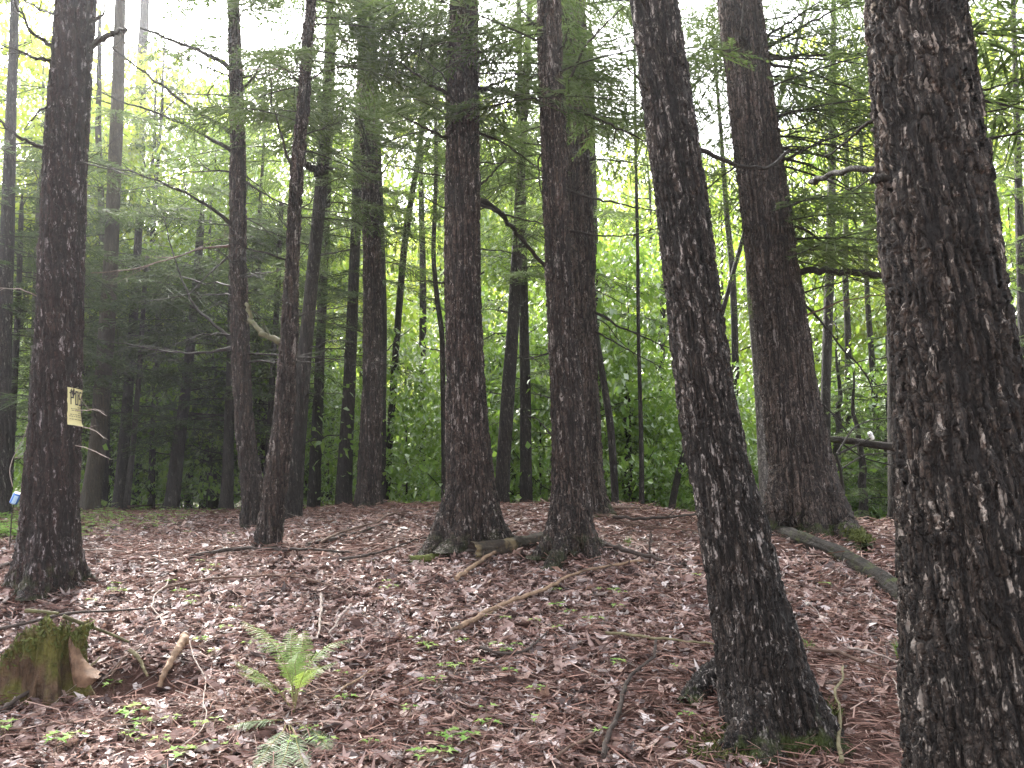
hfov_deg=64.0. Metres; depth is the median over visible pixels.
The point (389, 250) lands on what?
maple tree
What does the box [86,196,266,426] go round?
maple tree
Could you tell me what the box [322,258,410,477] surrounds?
hemlock tree
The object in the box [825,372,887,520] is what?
hemlock sapling
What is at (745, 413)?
beech sapling
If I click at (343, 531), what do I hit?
fallen stick
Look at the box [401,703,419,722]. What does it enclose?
maple seedling
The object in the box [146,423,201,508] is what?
hemlock sapling
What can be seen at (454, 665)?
maple seedling
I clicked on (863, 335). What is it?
maple tree
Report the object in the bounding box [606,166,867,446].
maple tree
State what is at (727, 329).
maple tree
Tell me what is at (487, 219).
maple tree
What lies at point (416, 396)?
maple tree
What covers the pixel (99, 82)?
maple tree
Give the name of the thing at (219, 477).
hemlock sapling
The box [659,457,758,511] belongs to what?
leafy shrub
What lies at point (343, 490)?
hemlock tree
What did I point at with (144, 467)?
leafy shrub
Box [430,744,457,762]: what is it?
maple seedling
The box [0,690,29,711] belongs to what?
fallen stick
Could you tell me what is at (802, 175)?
maple tree
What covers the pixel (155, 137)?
hemlock tree
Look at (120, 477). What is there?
hemlock tree
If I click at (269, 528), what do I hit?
hemlock tree
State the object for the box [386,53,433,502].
maple tree
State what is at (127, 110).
maple tree
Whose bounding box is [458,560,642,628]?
fallen stick
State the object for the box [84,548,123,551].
fallen stick
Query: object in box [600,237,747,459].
maple tree
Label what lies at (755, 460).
leafy shrub
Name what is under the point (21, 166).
hemlock tree
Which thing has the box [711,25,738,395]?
maple tree
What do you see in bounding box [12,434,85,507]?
leafy shrub
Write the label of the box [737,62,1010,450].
maple tree
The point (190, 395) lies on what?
hemlock tree
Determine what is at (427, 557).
mossy log
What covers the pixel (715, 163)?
maple tree
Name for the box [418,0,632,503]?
hemlock tree
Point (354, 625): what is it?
fallen leaves
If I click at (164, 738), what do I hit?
maple seedling
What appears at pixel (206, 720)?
maple seedling
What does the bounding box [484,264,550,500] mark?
maple tree
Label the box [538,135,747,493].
maple tree
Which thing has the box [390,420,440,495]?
maple sapling
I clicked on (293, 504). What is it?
hemlock tree
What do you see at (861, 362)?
maple tree
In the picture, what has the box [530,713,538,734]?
maple seedling
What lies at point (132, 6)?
sky
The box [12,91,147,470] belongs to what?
hemlock tree
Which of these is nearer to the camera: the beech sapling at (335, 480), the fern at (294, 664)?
the fern at (294, 664)
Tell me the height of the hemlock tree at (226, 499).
5.504 m
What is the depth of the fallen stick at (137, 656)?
4.63 m
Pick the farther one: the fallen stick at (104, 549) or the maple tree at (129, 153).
the maple tree at (129, 153)
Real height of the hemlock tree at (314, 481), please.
9.586 m
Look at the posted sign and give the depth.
6.02 m
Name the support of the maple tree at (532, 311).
on the ground at (124, 684)
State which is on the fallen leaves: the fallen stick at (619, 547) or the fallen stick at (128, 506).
the fallen stick at (619, 547)
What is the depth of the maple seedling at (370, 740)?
3.77 m
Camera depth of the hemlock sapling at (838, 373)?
13.96 m
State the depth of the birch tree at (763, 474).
10.58 m
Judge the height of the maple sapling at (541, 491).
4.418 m
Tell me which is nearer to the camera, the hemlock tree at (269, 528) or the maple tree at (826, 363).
the hemlock tree at (269, 528)
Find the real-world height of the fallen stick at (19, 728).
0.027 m
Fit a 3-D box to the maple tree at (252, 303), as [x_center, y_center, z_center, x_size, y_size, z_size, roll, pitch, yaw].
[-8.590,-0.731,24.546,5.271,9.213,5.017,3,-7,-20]
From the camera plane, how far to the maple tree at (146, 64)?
19.77 m
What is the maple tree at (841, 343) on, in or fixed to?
on the ground at (124, 684)
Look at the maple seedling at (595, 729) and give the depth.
3.79 m
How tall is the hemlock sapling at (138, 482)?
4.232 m
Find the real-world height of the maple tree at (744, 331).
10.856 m
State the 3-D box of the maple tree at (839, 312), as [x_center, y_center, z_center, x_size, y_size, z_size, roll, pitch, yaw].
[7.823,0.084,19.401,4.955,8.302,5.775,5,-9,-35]
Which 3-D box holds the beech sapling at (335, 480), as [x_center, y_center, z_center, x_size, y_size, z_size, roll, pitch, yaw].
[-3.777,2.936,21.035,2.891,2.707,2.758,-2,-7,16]
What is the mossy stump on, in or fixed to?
on the ground at (124, 684)
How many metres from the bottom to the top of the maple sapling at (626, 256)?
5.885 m
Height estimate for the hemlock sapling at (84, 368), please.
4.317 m
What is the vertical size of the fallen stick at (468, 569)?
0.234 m
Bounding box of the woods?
[0,100,1023,507]
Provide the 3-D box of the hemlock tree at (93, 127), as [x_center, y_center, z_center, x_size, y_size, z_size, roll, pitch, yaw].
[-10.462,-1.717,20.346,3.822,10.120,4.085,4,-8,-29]
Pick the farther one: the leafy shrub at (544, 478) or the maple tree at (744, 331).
the maple tree at (744, 331)
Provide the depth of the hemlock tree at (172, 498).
13.85 m
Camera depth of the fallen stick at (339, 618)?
5.33 m
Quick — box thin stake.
[9,505,13,549]
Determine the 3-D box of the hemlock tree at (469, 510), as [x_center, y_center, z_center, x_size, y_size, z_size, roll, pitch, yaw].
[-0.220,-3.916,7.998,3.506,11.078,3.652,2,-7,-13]
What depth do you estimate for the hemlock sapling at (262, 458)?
16.44 m
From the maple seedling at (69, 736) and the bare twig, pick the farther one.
the bare twig
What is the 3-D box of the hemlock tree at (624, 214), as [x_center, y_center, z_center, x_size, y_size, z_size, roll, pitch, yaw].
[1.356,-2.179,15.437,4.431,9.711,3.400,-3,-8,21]
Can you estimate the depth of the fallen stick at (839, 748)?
3.85 m
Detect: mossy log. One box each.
[408,553,448,562]
[775,525,897,602]
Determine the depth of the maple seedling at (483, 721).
3.91 m
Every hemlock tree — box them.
[0,0,158,517]
[0,0,167,601]
[0,0,260,510]
[0,136,176,431]
[0,184,130,496]
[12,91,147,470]
[12,201,262,510]
[16,0,401,528]
[16,261,30,450]
[18,126,133,456]
[21,223,221,507]
[81,248,221,509]
[82,32,226,507]
[82,255,228,510]
[84,200,322,509]
[85,183,361,510]
[122,255,313,507]
[132,203,362,480]
[133,0,493,520]
[142,164,228,506]
[153,0,491,549]
[153,96,334,474]
[202,41,430,507]
[225,0,481,505]
[229,0,538,509]
[238,251,341,468]
[264,30,445,502]
[299,259,337,459]
[310,0,644,554]
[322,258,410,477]
[354,0,769,573]
[381,0,780,518]
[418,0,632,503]
[437,0,609,503]
[480,26,668,430]
[615,0,855,764]
[618,0,1023,551]
[721,0,1023,521]
[808,0,1023,767]
[864,0,1023,366]
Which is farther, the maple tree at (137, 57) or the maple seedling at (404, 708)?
the maple tree at (137, 57)
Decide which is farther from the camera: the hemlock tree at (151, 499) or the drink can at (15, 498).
the hemlock tree at (151, 499)
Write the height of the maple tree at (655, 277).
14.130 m
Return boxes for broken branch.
[157,632,188,686]
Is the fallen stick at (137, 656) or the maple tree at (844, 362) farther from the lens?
the maple tree at (844, 362)
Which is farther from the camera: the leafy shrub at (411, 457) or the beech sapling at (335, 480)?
the beech sapling at (335, 480)
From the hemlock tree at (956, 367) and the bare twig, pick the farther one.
the bare twig
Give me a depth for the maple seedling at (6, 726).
3.85 m
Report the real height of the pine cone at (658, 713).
0.051 m
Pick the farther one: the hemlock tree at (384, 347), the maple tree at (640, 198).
the maple tree at (640, 198)
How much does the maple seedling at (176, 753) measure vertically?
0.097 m
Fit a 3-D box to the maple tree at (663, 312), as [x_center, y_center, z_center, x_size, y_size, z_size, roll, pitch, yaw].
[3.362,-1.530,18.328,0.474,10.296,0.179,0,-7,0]
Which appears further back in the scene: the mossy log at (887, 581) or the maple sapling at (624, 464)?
the maple sapling at (624, 464)
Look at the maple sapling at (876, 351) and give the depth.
15.55 m
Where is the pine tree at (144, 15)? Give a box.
[125,0,149,316]
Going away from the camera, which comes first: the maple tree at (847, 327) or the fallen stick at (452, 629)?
the fallen stick at (452, 629)
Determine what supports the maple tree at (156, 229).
on the ground at (124, 684)
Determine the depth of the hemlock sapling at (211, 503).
17.08 m
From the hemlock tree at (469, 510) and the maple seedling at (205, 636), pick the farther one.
the hemlock tree at (469, 510)
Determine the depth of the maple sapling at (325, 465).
20.03 m
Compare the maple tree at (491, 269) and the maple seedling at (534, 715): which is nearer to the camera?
the maple seedling at (534, 715)
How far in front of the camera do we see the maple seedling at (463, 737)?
3.77 m
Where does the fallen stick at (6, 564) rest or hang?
on the ground at (124, 684)
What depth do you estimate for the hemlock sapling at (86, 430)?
19.39 m
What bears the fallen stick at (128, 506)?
on the ground at (124, 684)
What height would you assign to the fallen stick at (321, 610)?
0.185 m
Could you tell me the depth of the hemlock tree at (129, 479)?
13.24 m
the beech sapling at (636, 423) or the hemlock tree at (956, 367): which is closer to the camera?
the hemlock tree at (956, 367)
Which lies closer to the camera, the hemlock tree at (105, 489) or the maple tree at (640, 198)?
the hemlock tree at (105, 489)
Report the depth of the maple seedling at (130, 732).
3.85 m
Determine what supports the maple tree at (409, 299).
on the ground at (124, 684)
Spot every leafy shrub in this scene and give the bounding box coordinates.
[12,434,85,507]
[140,448,198,507]
[326,401,551,504]
[391,454,440,501]
[513,443,635,502]
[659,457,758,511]
[751,443,887,514]
[841,450,887,519]
[843,449,882,512]
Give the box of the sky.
[0,0,1023,463]
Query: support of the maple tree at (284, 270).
on the ground at (124, 684)
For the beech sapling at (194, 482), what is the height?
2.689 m
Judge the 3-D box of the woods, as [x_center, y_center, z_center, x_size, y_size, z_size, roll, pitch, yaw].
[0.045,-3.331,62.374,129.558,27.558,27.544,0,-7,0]
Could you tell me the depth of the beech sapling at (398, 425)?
14.61 m
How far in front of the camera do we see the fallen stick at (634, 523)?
8.58 m
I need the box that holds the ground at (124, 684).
[0,488,903,767]
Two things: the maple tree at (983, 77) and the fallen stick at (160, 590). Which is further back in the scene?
the maple tree at (983, 77)
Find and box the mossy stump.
[0,613,100,709]
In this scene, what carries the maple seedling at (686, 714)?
on the ground at (124, 684)
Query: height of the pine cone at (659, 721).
0.051 m
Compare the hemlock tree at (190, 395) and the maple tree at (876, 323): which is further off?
the maple tree at (876, 323)
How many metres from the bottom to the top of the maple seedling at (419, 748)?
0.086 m
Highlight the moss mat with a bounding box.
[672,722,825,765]
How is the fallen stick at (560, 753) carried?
on the fallen leaves
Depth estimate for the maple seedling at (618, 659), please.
4.61 m
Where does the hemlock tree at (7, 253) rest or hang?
on the ground at (124, 684)
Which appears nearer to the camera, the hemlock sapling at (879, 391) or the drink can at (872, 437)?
the drink can at (872, 437)
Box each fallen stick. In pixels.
[0,562,9,568]
[0,608,144,629]
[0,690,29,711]
[1,720,101,730]
[24,609,58,614]
[62,614,128,642]
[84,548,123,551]
[110,639,171,676]
[127,504,192,507]
[127,648,148,676]
[145,574,352,595]
[151,577,169,630]
[173,641,206,745]
[189,546,351,557]
[305,521,399,546]
[316,593,322,638]
[319,505,439,543]
[328,603,351,633]
[341,537,426,559]
[341,669,373,690]
[449,605,504,631]
[454,551,495,580]
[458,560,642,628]
[479,632,546,655]
[556,707,634,758]
[596,513,697,530]
[601,639,656,758]
[602,540,661,561]
[605,631,714,644]
[612,503,695,520]
[612,506,650,509]
[648,531,651,561]
[807,646,897,688]
[833,666,843,762]
[847,646,896,665]
[892,678,900,712]
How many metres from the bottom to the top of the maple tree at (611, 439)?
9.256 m
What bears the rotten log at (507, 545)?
on the ground at (124, 684)
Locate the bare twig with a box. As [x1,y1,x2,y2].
[9,416,27,486]
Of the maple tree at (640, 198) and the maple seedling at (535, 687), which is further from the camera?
the maple tree at (640, 198)
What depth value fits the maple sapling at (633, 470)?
27.47 m
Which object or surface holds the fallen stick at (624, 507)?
on the ground at (124, 684)
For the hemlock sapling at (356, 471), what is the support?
on the ground at (124, 684)
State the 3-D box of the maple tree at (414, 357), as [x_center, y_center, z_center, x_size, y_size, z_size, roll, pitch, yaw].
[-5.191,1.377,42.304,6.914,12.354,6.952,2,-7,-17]
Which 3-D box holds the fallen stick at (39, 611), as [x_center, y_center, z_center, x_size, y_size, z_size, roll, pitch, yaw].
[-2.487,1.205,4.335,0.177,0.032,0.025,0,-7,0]
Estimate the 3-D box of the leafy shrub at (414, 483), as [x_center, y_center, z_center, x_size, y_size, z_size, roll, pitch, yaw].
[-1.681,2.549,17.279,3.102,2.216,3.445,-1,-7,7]
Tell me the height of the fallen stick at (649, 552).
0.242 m
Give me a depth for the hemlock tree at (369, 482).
11.32 m
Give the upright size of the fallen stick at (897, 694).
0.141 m
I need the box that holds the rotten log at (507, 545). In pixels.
[466,532,542,558]
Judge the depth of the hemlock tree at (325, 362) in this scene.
26.43 m
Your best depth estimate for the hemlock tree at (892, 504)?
10.74 m
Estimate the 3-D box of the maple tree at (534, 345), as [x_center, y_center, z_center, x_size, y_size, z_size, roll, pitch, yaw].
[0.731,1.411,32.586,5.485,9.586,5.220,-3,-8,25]
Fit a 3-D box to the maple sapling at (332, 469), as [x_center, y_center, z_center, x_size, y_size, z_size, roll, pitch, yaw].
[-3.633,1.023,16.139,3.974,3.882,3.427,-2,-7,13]
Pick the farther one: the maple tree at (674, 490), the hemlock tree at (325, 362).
the hemlock tree at (325, 362)
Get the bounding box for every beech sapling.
[12,382,28,492]
[15,377,189,509]
[113,403,201,505]
[136,403,239,508]
[303,326,490,506]
[305,451,396,502]
[404,409,517,492]
[534,369,692,504]
[601,389,750,510]
[604,383,758,510]
[606,353,758,510]
[738,374,869,490]
[754,362,887,519]
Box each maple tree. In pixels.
[0,0,162,282]
[0,25,184,494]
[0,42,173,321]
[0,42,276,307]
[0,114,189,378]
[1,84,188,372]
[32,161,198,468]
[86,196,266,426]
[87,67,346,497]
[91,199,268,487]
[95,10,112,508]
[101,65,289,505]
[119,113,333,508]
[175,210,282,478]
[180,174,345,357]
[202,110,443,438]
[204,82,416,368]
[301,190,431,502]
[305,49,544,488]
[326,92,602,381]
[357,294,439,468]
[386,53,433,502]
[386,211,508,482]
[393,324,484,463]
[404,149,651,495]
[417,130,426,501]
[431,12,446,500]
[483,144,670,377]
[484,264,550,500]
[484,305,548,495]
[492,248,668,463]
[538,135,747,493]
[596,316,618,504]
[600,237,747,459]
[603,217,747,501]
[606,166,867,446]
[622,182,751,402]
[627,142,843,375]
[633,30,644,505]
[658,260,665,506]
[668,0,809,508]
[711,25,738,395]
[713,101,886,359]
[715,147,886,435]
[720,260,821,418]
[728,218,886,450]
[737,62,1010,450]
[740,300,883,398]
[771,7,1023,346]
[792,158,886,417]
[805,0,868,435]
[819,86,1023,369]
[840,0,1023,331]
[841,284,885,420]
[842,76,851,436]
[855,38,880,518]
[886,181,1023,397]
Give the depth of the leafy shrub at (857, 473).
15.84 m
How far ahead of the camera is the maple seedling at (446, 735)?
3.80 m
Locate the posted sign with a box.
[67,387,82,427]
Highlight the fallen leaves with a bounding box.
[0,501,901,767]
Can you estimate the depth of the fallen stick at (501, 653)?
4.68 m
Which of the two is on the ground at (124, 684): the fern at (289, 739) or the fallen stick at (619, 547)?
the fern at (289, 739)
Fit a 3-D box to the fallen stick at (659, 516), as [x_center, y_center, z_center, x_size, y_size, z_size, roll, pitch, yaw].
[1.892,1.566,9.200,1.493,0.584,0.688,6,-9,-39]
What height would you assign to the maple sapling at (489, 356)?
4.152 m
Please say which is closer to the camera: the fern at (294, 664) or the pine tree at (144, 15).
the fern at (294, 664)
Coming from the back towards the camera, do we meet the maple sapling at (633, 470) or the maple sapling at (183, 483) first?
the maple sapling at (633, 470)
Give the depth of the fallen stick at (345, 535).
7.70 m
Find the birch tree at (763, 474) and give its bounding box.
[745,259,768,505]
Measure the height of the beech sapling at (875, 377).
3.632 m
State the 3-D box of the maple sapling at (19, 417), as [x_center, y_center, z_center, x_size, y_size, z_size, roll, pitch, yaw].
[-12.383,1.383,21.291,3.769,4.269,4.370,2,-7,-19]
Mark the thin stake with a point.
(11, 527)
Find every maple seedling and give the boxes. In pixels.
[0,718,17,739]
[43,730,74,752]
[64,730,88,739]
[104,679,123,693]
[113,701,151,723]
[120,729,143,738]
[131,716,152,726]
[148,734,169,753]
[161,713,181,723]
[163,744,197,763]
[191,635,207,645]
[202,716,223,727]
[334,693,358,700]
[359,738,380,744]
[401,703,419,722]
[406,747,430,760]
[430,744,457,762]
[436,662,451,670]
[438,726,465,745]
[447,662,462,675]
[456,730,481,740]
[473,717,501,730]
[526,684,544,699]
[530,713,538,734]
[593,726,608,742]
[611,658,625,663]
[678,710,694,720]
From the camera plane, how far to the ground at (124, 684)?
4.54 m
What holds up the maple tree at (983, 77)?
on the ground at (124, 684)
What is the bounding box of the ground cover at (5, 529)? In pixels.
[0,506,240,538]
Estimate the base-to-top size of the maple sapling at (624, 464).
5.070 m
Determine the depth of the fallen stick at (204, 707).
4.15 m
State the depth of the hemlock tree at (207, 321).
21.35 m
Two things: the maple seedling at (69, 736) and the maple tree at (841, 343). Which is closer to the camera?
the maple seedling at (69, 736)
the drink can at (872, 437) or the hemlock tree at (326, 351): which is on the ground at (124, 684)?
the hemlock tree at (326, 351)
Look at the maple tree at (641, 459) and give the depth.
12.33 m
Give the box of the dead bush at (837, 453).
[835,418,894,493]
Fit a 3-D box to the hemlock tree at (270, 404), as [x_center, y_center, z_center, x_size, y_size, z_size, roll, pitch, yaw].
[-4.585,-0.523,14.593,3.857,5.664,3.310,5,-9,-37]
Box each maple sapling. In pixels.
[13,364,29,507]
[83,306,267,509]
[85,295,329,510]
[235,341,419,507]
[303,369,387,506]
[356,284,551,501]
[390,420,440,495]
[399,339,551,500]
[486,254,748,507]
[486,318,632,502]
[515,230,754,506]
[606,432,654,492]
[832,268,1016,474]
[843,375,886,452]
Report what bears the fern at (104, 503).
on the ground at (124, 684)
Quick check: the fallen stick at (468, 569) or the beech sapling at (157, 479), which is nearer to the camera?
the fallen stick at (468, 569)
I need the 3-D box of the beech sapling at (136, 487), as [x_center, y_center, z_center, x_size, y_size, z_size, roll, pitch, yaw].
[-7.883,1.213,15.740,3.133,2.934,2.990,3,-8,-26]
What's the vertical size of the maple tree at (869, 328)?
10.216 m
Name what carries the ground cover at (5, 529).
on the ground at (124, 684)
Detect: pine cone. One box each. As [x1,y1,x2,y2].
[654,709,666,718]
[654,718,669,728]
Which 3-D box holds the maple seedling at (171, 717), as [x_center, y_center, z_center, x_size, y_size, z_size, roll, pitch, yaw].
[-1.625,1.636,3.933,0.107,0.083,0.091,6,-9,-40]
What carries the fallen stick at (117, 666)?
on the ground at (124, 684)
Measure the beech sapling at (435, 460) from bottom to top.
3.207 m
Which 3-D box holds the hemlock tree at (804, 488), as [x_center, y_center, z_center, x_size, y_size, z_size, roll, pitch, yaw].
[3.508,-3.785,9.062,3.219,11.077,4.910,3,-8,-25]
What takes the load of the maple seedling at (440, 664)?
on the ground at (124, 684)
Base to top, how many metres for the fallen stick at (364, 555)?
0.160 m
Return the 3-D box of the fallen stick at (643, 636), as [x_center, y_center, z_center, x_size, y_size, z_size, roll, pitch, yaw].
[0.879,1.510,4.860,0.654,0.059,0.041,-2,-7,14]
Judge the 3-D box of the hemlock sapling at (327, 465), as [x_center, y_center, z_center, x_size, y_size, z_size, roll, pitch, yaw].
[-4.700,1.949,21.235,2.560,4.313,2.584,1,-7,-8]
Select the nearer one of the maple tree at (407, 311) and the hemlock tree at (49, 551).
the hemlock tree at (49, 551)
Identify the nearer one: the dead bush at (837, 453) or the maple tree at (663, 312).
the dead bush at (837, 453)
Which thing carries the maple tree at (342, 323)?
on the ground at (124, 684)
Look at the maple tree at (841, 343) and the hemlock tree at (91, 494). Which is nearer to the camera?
the hemlock tree at (91, 494)
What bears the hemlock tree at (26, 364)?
on the ground at (124, 684)
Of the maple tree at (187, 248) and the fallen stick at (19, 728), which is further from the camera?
the maple tree at (187, 248)
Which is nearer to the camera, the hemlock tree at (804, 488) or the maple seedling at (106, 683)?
the maple seedling at (106, 683)
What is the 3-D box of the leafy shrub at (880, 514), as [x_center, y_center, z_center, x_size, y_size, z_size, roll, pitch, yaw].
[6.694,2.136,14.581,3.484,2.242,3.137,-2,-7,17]
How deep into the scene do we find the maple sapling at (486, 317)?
16.76 m
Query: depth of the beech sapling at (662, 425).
15.16 m
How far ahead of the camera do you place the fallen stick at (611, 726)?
4.03 m
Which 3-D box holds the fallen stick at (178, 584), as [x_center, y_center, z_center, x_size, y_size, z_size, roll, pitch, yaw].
[-1.875,1.477,6.022,1.494,0.113,0.442,0,-7,0]
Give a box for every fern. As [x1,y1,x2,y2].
[97,501,117,511]
[227,719,332,767]
[235,622,351,711]
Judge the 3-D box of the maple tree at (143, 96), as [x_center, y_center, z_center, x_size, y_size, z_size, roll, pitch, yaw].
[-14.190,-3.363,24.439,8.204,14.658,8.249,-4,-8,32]
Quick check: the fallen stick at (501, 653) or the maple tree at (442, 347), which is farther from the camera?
the maple tree at (442, 347)
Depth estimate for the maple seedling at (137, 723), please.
3.94 m
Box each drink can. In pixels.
[9,491,19,504]
[867,431,874,439]
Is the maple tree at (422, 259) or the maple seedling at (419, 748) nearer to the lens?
the maple seedling at (419, 748)
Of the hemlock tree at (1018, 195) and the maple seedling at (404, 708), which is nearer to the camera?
the maple seedling at (404, 708)
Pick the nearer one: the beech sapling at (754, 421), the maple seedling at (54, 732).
the maple seedling at (54, 732)
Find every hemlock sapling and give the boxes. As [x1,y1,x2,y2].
[15,345,114,482]
[80,359,147,494]
[81,336,163,507]
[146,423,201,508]
[154,338,240,509]
[182,442,240,505]
[199,344,309,507]
[303,378,356,502]
[303,420,323,508]
[352,405,418,498]
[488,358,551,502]
[604,364,680,507]
[816,349,887,518]
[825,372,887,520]
[841,335,887,517]
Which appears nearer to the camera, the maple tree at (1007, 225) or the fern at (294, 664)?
the fern at (294, 664)
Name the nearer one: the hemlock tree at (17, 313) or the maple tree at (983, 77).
the hemlock tree at (17, 313)
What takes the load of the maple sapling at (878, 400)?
on the ground at (124, 684)
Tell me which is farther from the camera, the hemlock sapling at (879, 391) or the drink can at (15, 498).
the hemlock sapling at (879, 391)
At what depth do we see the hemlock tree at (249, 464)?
9.72 m
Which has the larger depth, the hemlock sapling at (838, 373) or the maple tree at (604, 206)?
the maple tree at (604, 206)
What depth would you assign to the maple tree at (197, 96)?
25.30 m
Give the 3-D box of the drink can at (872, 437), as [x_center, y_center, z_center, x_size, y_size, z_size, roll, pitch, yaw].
[3.767,0.543,8.598,0.085,0.093,0.052,5,-9,-38]
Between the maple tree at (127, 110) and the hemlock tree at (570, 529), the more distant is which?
the maple tree at (127, 110)
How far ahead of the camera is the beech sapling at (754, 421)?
15.52 m
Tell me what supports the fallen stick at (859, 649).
on the fallen leaves
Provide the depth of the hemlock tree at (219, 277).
16.62 m
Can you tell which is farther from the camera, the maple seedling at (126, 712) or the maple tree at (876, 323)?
the maple tree at (876, 323)
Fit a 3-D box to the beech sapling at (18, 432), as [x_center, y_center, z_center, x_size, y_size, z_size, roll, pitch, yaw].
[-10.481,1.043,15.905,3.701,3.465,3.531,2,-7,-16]
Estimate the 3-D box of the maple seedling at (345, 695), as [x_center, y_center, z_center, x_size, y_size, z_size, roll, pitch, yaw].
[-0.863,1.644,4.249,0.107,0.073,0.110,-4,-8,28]
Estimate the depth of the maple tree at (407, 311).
19.51 m
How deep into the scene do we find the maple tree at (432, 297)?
34.97 m
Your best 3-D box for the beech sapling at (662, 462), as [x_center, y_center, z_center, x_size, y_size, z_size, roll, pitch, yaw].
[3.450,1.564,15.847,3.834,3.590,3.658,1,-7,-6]
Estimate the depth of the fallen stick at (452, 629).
5.31 m
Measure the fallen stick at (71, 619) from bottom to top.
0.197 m
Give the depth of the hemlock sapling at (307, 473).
21.22 m
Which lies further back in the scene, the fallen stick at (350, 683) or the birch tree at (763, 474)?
the birch tree at (763, 474)
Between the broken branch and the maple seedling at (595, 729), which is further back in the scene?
the broken branch
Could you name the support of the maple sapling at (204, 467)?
on the ground at (124, 684)
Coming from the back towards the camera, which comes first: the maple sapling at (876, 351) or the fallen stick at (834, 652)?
the maple sapling at (876, 351)
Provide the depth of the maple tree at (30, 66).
16.35 m
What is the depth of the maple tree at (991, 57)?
22.01 m
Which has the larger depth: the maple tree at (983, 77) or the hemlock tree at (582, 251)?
the maple tree at (983, 77)
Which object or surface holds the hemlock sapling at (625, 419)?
on the ground at (124, 684)
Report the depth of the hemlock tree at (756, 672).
4.00 m

